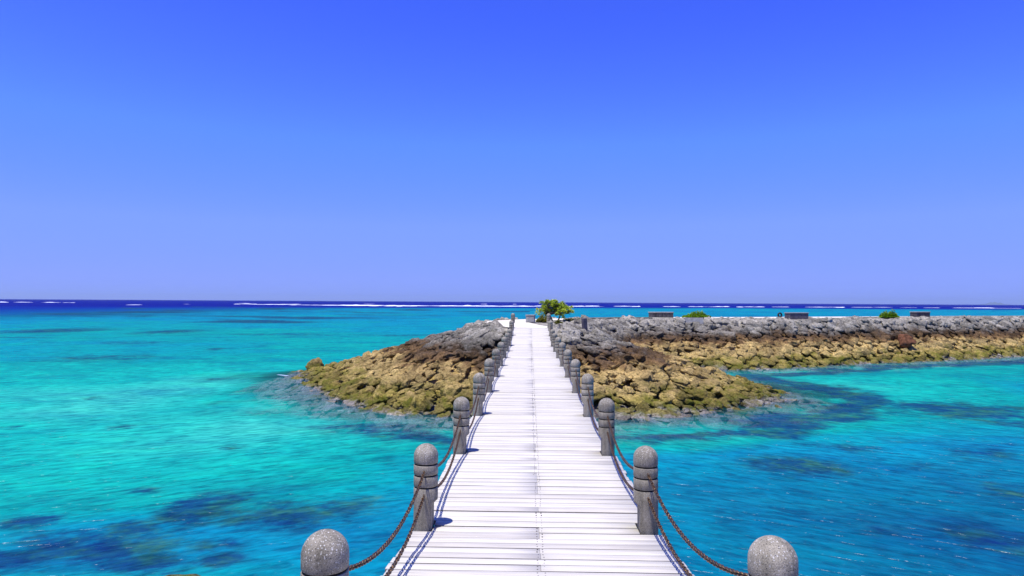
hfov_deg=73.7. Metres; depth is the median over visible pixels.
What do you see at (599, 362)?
rock
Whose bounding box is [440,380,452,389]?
rock
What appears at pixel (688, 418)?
rock
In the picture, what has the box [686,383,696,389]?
rock
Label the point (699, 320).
concrete slab
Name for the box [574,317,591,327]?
rock
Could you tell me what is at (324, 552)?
bollard
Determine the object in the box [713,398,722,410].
rock
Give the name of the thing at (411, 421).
rock
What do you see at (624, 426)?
rock
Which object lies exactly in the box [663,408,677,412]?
rock
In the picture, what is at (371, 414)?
rock
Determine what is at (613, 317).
kerb wall
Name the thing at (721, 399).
rock
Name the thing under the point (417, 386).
rock
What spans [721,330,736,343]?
rock
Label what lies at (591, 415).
chain
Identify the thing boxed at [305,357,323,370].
boulder
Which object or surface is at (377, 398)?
rock
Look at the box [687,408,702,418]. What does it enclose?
rock
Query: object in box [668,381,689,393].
rock
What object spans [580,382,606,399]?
rock
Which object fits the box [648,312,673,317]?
stone bench
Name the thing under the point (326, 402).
rock
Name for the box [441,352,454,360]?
rock
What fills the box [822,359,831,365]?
rock
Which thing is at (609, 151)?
sky
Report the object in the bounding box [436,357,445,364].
rock
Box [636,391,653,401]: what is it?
rock
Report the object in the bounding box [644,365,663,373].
rock
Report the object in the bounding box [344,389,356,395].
rock
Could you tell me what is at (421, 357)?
rock
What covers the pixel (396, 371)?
rock
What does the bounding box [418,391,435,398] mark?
rock
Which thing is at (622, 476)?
chain
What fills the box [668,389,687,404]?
rock
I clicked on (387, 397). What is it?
rock
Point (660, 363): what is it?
rock
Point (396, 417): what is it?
rock
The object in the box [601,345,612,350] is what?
rock
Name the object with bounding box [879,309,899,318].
bush
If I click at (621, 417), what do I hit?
rock
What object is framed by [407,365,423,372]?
rock
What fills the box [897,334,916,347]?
boulder
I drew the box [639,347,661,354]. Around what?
rock
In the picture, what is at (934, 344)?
rock
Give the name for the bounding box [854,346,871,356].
rock
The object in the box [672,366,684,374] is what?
rock
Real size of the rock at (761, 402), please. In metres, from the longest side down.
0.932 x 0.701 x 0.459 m
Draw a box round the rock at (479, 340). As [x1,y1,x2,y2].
[469,337,485,347]
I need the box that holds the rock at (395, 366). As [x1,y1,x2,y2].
[388,362,406,372]
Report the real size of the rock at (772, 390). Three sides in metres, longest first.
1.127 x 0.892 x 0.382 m
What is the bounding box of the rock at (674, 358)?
[666,356,677,361]
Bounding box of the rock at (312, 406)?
[309,403,321,408]
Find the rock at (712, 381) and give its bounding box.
[702,377,721,390]
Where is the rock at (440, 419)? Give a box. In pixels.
[432,413,450,427]
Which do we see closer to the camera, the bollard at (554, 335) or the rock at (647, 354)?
the bollard at (554, 335)
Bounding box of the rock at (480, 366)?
[471,360,484,369]
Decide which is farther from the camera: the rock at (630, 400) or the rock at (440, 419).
the rock at (630, 400)
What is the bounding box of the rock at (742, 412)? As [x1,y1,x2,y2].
[731,409,746,415]
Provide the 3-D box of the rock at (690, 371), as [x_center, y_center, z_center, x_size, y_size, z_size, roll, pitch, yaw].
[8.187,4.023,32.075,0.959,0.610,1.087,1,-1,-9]
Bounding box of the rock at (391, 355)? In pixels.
[382,350,402,358]
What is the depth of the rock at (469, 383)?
28.44 m
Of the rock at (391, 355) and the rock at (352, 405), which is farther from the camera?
the rock at (391, 355)
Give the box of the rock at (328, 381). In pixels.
[322,376,335,386]
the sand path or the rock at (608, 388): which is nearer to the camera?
the rock at (608, 388)
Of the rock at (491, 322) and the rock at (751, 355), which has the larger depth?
the rock at (751, 355)
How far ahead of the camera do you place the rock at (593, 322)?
45.02 m
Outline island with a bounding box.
[978,302,1009,304]
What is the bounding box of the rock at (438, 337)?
[429,335,442,341]
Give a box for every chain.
[348,472,424,570]
[384,496,424,575]
[437,431,460,487]
[438,416,460,466]
[469,387,478,415]
[469,399,478,428]
[587,387,597,416]
[587,399,597,430]
[607,417,632,469]
[607,432,633,490]
[648,475,747,575]
[648,499,691,575]
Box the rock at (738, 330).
[729,326,748,335]
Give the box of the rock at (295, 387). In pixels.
[290,384,305,390]
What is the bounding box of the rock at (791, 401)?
[784,399,797,404]
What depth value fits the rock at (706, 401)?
28.41 m
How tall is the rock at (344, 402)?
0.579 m
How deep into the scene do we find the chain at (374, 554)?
4.26 m
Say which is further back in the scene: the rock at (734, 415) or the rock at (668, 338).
the rock at (668, 338)
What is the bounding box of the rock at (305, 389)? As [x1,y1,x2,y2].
[300,387,311,391]
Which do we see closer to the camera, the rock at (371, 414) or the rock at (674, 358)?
the rock at (371, 414)
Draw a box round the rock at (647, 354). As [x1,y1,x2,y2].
[638,350,655,358]
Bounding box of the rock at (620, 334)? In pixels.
[615,332,624,339]
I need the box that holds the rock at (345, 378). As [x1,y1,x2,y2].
[341,371,354,381]
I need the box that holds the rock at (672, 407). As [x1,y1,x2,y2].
[664,404,679,411]
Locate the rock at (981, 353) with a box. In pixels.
[971,348,988,358]
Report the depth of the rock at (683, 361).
34.70 m
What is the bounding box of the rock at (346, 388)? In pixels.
[335,386,351,395]
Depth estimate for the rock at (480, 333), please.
33.75 m
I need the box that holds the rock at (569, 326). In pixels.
[558,323,582,333]
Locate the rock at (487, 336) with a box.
[482,332,494,339]
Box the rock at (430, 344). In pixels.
[422,338,444,347]
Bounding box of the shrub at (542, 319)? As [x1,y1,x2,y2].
[536,314,546,322]
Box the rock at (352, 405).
[344,398,359,413]
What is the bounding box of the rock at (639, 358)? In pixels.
[631,354,645,361]
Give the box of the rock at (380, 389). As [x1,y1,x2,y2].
[372,388,385,393]
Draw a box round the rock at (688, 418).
[678,413,693,424]
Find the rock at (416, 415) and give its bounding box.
[405,411,424,420]
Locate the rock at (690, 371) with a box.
[678,367,695,375]
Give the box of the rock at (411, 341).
[405,338,419,345]
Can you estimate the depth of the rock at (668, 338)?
48.55 m
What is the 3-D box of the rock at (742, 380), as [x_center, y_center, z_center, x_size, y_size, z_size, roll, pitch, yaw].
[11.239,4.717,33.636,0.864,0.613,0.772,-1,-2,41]
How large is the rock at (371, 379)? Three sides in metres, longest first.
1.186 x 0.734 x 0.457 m
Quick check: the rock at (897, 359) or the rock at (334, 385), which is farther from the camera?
the rock at (897, 359)
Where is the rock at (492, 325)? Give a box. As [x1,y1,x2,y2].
[489,323,502,329]
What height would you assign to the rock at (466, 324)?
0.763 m
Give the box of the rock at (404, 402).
[402,396,409,407]
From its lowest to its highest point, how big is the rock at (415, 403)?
0.873 m
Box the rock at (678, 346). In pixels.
[670,342,681,351]
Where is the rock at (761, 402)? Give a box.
[750,398,764,408]
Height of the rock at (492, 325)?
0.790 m
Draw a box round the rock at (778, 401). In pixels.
[771,397,785,405]
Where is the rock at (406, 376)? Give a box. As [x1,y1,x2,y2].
[396,373,416,385]
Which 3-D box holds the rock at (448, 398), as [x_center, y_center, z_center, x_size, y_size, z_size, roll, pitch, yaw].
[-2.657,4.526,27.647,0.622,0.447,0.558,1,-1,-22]
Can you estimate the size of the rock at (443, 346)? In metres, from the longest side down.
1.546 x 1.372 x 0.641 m
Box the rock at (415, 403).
[403,392,433,413]
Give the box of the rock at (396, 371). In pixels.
[390,368,406,375]
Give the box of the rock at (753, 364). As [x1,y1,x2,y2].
[746,361,761,370]
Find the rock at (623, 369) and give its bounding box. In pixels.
[617,363,634,374]
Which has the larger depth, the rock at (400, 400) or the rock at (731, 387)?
the rock at (731, 387)
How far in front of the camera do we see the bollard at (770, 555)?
2.80 m
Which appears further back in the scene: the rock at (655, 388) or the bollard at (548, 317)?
the bollard at (548, 317)
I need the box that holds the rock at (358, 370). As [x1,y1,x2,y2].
[343,366,366,375]
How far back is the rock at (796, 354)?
48.63 m
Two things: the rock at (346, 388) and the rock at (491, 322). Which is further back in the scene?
the rock at (491, 322)
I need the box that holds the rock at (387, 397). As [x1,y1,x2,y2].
[382,393,393,402]
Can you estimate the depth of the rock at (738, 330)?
50.82 m
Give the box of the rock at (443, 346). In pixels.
[438,339,462,349]
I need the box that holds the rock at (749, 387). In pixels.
[745,385,755,389]
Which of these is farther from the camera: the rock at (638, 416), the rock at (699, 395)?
the rock at (699, 395)
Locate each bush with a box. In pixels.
[682,310,710,317]
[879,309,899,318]
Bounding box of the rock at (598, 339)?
[591,335,602,345]
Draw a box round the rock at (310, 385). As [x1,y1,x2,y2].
[303,383,317,388]
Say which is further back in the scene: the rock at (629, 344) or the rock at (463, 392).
the rock at (629, 344)
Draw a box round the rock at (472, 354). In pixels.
[462,351,478,358]
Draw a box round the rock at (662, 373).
[657,371,668,377]
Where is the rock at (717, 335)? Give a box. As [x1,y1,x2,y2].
[707,331,723,339]
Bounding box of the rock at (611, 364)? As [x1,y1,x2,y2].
[605,360,616,369]
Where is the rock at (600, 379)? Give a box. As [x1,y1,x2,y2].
[592,374,609,384]
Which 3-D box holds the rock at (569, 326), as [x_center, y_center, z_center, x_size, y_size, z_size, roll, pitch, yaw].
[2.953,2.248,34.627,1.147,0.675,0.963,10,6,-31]
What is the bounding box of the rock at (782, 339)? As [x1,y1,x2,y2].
[777,337,787,341]
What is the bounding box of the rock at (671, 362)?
[665,358,677,364]
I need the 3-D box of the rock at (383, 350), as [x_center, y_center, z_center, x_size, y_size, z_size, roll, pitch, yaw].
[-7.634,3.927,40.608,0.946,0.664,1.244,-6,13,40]
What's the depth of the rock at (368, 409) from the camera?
27.74 m
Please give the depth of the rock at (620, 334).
45.75 m
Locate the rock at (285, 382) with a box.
[276,378,298,387]
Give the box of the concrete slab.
[684,318,703,323]
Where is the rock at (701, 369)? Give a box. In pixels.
[695,366,710,373]
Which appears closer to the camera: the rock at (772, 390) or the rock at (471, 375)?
the rock at (471, 375)
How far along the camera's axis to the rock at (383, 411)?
27.08 m
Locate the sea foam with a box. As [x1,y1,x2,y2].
[55,302,908,375]
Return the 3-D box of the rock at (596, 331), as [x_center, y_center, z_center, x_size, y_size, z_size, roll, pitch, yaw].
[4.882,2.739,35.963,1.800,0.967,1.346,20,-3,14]
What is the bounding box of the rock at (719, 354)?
[714,351,726,359]
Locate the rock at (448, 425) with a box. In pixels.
[442,421,452,428]
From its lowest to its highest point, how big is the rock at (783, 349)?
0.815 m
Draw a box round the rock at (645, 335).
[640,333,649,339]
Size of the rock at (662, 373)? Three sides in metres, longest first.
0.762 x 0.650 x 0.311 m
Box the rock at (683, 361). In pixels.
[666,354,689,366]
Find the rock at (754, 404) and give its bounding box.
[743,399,763,409]
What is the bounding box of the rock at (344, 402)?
[342,397,357,405]
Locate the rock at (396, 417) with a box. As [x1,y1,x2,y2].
[385,409,409,425]
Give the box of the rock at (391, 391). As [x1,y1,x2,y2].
[385,388,395,394]
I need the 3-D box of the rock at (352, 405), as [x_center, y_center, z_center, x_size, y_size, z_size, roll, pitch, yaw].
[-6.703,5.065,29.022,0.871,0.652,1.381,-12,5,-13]
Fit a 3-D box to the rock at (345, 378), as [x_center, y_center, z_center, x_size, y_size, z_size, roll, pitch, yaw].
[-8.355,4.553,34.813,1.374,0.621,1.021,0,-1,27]
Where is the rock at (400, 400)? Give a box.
[396,396,407,407]
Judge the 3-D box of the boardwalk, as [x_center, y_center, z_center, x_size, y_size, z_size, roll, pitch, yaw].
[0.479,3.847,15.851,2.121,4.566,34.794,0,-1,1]
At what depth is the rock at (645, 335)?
48.48 m
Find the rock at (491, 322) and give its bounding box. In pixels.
[482,320,499,326]
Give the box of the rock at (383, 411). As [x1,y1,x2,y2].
[375,405,396,417]
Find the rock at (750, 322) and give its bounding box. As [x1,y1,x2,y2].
[741,320,759,326]
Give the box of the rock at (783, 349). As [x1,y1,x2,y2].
[771,345,791,354]
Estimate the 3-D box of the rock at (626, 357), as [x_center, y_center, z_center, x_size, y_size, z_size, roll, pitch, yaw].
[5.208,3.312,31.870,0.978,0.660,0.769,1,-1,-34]
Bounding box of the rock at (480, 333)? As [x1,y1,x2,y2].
[469,328,489,337]
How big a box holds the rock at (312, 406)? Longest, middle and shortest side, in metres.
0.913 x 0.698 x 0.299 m
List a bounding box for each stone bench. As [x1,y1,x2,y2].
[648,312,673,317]
[784,312,808,318]
[910,312,929,316]
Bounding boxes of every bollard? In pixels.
[300,529,348,575]
[413,443,437,531]
[453,397,469,453]
[473,373,484,415]
[484,358,493,392]
[492,349,499,376]
[498,342,504,365]
[501,337,507,357]
[505,333,509,351]
[507,329,511,345]
[509,320,513,335]
[511,313,514,322]
[547,313,550,327]
[548,320,552,335]
[550,329,554,346]
[552,333,557,351]
[555,337,560,357]
[559,342,565,366]
[564,349,571,377]
[570,359,579,392]
[581,374,593,416]
[598,398,614,455]
[633,446,657,534]
[748,535,798,575]
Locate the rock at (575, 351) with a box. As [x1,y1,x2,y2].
[566,346,585,355]
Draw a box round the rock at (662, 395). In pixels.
[659,392,674,404]
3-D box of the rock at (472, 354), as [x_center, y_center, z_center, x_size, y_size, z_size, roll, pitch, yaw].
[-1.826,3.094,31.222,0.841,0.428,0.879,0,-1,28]
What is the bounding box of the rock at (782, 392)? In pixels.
[775,389,790,395]
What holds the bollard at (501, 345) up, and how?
attached to the boardwalk
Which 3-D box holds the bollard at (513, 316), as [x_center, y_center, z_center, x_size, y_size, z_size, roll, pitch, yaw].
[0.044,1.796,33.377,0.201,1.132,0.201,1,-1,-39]
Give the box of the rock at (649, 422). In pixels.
[643,417,665,425]
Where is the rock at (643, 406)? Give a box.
[635,402,649,411]
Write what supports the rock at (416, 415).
in the sea
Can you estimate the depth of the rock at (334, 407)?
28.71 m
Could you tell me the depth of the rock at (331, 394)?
31.42 m
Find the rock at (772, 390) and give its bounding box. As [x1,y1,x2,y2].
[762,387,778,393]
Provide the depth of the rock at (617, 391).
27.94 m
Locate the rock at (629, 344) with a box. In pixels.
[621,341,635,347]
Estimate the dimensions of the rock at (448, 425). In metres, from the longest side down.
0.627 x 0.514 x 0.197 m
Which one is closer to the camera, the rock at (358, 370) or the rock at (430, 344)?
the rock at (358, 370)
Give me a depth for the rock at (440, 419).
25.90 m
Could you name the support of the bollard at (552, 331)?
attached to the boardwalk
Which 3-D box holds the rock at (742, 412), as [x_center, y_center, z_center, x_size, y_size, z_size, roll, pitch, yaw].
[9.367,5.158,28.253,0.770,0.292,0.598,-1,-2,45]
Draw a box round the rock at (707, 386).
[698,381,712,389]
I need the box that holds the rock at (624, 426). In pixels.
[617,422,637,429]
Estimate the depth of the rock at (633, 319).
50.75 m
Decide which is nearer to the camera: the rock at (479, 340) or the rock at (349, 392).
the rock at (349, 392)
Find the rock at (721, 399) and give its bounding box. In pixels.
[719,396,730,404]
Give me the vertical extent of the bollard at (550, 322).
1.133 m
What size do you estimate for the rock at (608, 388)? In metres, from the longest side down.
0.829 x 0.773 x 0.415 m
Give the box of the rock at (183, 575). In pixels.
[166,574,199,575]
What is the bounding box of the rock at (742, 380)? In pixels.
[732,377,750,385]
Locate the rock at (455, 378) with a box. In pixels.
[447,373,462,383]
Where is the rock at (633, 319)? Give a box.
[626,315,639,324]
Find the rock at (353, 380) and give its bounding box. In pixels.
[350,377,362,383]
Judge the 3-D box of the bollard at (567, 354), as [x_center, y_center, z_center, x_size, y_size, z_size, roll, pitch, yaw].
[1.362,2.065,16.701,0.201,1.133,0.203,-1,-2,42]
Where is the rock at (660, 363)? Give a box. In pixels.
[650,357,666,370]
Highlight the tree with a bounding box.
[535,299,573,320]
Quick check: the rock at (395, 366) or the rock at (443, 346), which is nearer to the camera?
the rock at (395, 366)
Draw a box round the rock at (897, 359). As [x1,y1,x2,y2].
[892,357,903,361]
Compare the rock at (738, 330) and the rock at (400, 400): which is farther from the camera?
the rock at (738, 330)
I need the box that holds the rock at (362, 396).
[359,392,371,403]
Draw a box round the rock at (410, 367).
[406,364,417,372]
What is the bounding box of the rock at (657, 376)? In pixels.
[653,374,669,382]
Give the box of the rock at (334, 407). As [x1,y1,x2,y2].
[323,403,343,412]
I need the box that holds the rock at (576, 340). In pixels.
[570,336,582,344]
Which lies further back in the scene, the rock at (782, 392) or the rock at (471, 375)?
the rock at (782, 392)
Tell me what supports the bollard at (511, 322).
attached to the boardwalk
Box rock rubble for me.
[239,315,1023,431]
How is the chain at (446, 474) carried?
hanging from the bollard at (426, 458)
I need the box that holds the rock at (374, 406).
[371,402,384,410]
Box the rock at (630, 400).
[619,394,643,408]
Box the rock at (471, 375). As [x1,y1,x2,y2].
[468,371,478,380]
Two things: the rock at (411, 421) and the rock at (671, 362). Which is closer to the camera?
the rock at (411, 421)
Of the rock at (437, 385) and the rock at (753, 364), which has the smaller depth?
the rock at (437, 385)
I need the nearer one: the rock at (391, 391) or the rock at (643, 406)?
the rock at (643, 406)
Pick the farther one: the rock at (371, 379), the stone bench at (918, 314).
the stone bench at (918, 314)
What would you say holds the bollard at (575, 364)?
attached to the boardwalk
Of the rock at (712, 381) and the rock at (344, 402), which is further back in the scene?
the rock at (712, 381)
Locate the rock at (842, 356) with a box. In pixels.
[829,351,851,361]
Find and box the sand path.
[484,316,906,327]
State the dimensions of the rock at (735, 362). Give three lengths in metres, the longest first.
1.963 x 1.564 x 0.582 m
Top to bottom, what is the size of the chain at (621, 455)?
0.216 m
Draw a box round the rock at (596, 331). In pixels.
[589,328,613,339]
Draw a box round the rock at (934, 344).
[926,340,943,348]
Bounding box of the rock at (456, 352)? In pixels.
[452,349,462,357]
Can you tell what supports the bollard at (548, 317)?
attached to the boardwalk
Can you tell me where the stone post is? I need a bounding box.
[581,318,587,330]
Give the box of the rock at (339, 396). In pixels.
[335,390,345,402]
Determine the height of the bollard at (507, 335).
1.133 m
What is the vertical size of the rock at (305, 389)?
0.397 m
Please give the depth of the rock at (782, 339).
50.21 m
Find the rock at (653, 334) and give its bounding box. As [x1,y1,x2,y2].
[646,331,663,338]
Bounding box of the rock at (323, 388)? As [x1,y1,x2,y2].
[318,386,328,394]
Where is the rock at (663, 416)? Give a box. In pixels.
[645,408,678,423]
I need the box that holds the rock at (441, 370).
[437,366,451,374]
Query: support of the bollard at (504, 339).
attached to the boardwalk
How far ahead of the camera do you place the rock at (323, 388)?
33.14 m
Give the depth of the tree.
45.37 m
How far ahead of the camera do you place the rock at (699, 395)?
29.02 m
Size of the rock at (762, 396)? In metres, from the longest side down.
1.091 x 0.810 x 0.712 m
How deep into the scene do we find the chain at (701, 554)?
4.12 m
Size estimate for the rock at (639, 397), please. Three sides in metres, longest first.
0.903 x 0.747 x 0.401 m
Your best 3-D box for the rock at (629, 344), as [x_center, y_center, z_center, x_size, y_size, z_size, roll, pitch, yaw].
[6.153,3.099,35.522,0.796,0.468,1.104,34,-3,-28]
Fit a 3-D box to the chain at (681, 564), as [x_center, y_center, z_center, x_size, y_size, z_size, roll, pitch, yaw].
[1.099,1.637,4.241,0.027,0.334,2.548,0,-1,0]
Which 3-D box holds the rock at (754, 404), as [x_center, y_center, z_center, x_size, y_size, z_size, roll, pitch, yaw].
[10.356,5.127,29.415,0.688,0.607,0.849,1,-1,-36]
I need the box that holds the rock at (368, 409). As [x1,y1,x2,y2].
[356,406,370,412]
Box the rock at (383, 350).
[375,347,390,354]
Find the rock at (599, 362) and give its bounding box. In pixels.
[595,359,610,369]
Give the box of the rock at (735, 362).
[720,356,743,369]
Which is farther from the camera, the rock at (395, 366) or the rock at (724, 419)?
the rock at (395, 366)
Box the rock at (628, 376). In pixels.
[625,371,634,379]
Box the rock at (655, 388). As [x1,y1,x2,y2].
[650,382,659,393]
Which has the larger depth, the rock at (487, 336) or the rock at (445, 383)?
the rock at (487, 336)
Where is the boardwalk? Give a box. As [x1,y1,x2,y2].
[383,327,693,575]
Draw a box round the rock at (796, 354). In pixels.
[793,351,804,361]
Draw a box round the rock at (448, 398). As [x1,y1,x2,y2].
[439,395,454,403]
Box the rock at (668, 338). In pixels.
[661,334,674,342]
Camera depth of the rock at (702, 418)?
26.52 m
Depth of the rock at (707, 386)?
30.64 m
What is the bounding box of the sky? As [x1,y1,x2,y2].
[0,0,1023,304]
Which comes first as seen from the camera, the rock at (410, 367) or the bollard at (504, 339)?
the bollard at (504, 339)
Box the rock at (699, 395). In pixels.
[689,388,709,406]
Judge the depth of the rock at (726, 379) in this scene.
32.86 m
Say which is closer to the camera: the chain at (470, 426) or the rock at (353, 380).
the chain at (470, 426)
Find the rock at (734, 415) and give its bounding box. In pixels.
[730,413,741,418]
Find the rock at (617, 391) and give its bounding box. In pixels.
[613,387,626,397]
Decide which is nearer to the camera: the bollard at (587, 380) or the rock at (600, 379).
the bollard at (587, 380)
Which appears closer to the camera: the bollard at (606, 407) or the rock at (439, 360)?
the bollard at (606, 407)
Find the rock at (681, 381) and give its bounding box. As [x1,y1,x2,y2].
[671,377,687,386]
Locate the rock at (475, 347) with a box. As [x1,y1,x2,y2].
[459,339,482,351]
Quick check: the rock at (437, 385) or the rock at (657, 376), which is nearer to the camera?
the rock at (437, 385)
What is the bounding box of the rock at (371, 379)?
[364,376,380,384]
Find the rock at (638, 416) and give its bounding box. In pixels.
[630,411,649,422]
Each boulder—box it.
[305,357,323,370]
[705,366,716,373]
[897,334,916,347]
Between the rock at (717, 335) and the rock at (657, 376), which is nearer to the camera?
the rock at (657, 376)
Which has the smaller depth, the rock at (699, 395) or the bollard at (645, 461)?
the bollard at (645, 461)
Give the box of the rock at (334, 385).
[327,382,340,389]
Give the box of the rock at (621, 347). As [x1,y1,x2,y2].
[614,344,625,349]
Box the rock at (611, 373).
[604,369,615,377]
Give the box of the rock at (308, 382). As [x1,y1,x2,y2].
[304,380,317,384]
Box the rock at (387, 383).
[376,375,399,392]
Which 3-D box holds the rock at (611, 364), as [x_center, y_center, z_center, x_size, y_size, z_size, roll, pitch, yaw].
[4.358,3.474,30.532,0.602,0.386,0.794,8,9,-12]
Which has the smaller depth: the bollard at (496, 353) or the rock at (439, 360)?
the bollard at (496, 353)
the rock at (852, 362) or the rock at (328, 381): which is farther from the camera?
the rock at (852, 362)
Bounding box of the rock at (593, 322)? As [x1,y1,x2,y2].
[580,315,601,328]
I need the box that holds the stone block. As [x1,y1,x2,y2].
[525,315,535,322]
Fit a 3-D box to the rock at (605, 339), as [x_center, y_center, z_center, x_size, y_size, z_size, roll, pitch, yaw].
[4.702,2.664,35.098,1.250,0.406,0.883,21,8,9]
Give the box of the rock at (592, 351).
[575,345,600,356]
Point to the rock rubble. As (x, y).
(919, 351)
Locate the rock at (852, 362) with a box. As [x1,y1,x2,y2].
[849,358,856,367]
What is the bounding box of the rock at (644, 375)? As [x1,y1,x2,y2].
[630,369,654,381]
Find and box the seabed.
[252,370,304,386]
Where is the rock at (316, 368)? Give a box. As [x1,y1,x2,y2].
[308,366,323,371]
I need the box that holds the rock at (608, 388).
[602,384,614,393]
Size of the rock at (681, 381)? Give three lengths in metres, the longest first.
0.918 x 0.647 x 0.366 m
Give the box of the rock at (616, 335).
[611,332,622,338]
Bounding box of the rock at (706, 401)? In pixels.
[701,398,723,410]
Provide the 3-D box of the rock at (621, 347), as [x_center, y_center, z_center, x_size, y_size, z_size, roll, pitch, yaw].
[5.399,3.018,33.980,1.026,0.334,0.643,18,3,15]
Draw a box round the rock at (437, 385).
[433,380,444,389]
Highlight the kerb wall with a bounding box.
[566,317,652,318]
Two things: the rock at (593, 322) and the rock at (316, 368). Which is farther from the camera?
the rock at (593, 322)
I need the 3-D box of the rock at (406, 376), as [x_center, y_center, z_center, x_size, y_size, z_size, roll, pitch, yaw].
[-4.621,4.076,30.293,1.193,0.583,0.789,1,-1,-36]
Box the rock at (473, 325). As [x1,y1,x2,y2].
[465,322,481,329]
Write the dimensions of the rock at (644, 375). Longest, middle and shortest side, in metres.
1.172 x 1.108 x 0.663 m
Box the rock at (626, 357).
[612,352,633,360]
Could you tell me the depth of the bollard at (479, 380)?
11.13 m
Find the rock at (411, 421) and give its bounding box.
[404,418,416,425]
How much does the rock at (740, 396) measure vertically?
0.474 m
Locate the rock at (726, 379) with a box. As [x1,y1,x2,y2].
[719,376,731,383]
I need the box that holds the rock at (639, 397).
[633,394,650,403]
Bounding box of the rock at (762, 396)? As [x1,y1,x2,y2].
[755,393,771,401]
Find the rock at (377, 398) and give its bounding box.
[371,391,383,403]
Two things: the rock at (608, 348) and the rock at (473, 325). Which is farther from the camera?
the rock at (473, 325)
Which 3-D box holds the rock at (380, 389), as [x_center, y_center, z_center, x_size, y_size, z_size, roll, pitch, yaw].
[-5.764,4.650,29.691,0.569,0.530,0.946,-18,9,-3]
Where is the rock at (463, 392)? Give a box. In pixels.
[459,389,472,396]
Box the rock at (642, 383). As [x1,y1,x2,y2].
[634,380,651,388]
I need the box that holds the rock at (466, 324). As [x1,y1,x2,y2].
[462,323,473,329]
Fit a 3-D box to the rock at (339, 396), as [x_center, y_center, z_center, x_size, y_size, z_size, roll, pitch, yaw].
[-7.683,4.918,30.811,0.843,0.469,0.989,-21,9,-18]
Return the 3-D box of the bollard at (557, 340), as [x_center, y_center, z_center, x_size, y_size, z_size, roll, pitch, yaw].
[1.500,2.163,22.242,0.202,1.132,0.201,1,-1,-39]
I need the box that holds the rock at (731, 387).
[722,384,740,392]
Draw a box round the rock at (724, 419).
[711,414,728,422]
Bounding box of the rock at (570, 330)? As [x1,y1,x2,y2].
[564,327,575,333]
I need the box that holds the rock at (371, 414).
[365,408,378,420]
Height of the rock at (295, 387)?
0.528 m
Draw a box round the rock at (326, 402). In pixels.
[320,400,338,405]
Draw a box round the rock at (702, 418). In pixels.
[699,417,711,421]
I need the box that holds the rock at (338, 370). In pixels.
[331,366,350,374]
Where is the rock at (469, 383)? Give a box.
[460,380,472,388]
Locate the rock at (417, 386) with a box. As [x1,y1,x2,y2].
[410,383,425,390]
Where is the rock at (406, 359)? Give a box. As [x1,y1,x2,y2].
[397,353,414,363]
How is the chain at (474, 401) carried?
hanging from the bollard at (479, 380)
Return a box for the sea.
[0,299,1023,575]
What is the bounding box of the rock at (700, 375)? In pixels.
[693,370,708,380]
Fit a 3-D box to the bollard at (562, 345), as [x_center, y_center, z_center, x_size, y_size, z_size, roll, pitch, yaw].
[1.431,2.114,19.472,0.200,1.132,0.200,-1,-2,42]
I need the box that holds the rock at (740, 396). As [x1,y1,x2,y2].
[729,390,749,401]
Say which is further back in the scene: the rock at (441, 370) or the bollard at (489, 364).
the rock at (441, 370)
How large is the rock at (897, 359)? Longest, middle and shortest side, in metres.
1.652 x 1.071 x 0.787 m
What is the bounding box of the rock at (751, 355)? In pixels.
[743,352,754,360]
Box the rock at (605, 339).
[596,335,612,341]
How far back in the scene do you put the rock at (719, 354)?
46.66 m
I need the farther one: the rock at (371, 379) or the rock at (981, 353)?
the rock at (981, 353)
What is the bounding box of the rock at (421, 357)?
[413,351,436,363]
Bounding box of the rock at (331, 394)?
[326,388,339,399]
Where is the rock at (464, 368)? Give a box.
[456,362,471,373]
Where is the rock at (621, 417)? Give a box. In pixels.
[614,412,631,425]
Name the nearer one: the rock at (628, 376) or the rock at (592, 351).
the rock at (628, 376)
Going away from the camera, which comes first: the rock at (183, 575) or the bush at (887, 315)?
the rock at (183, 575)
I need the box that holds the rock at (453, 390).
[440,384,468,403]
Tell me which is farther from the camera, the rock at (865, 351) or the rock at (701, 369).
the rock at (865, 351)

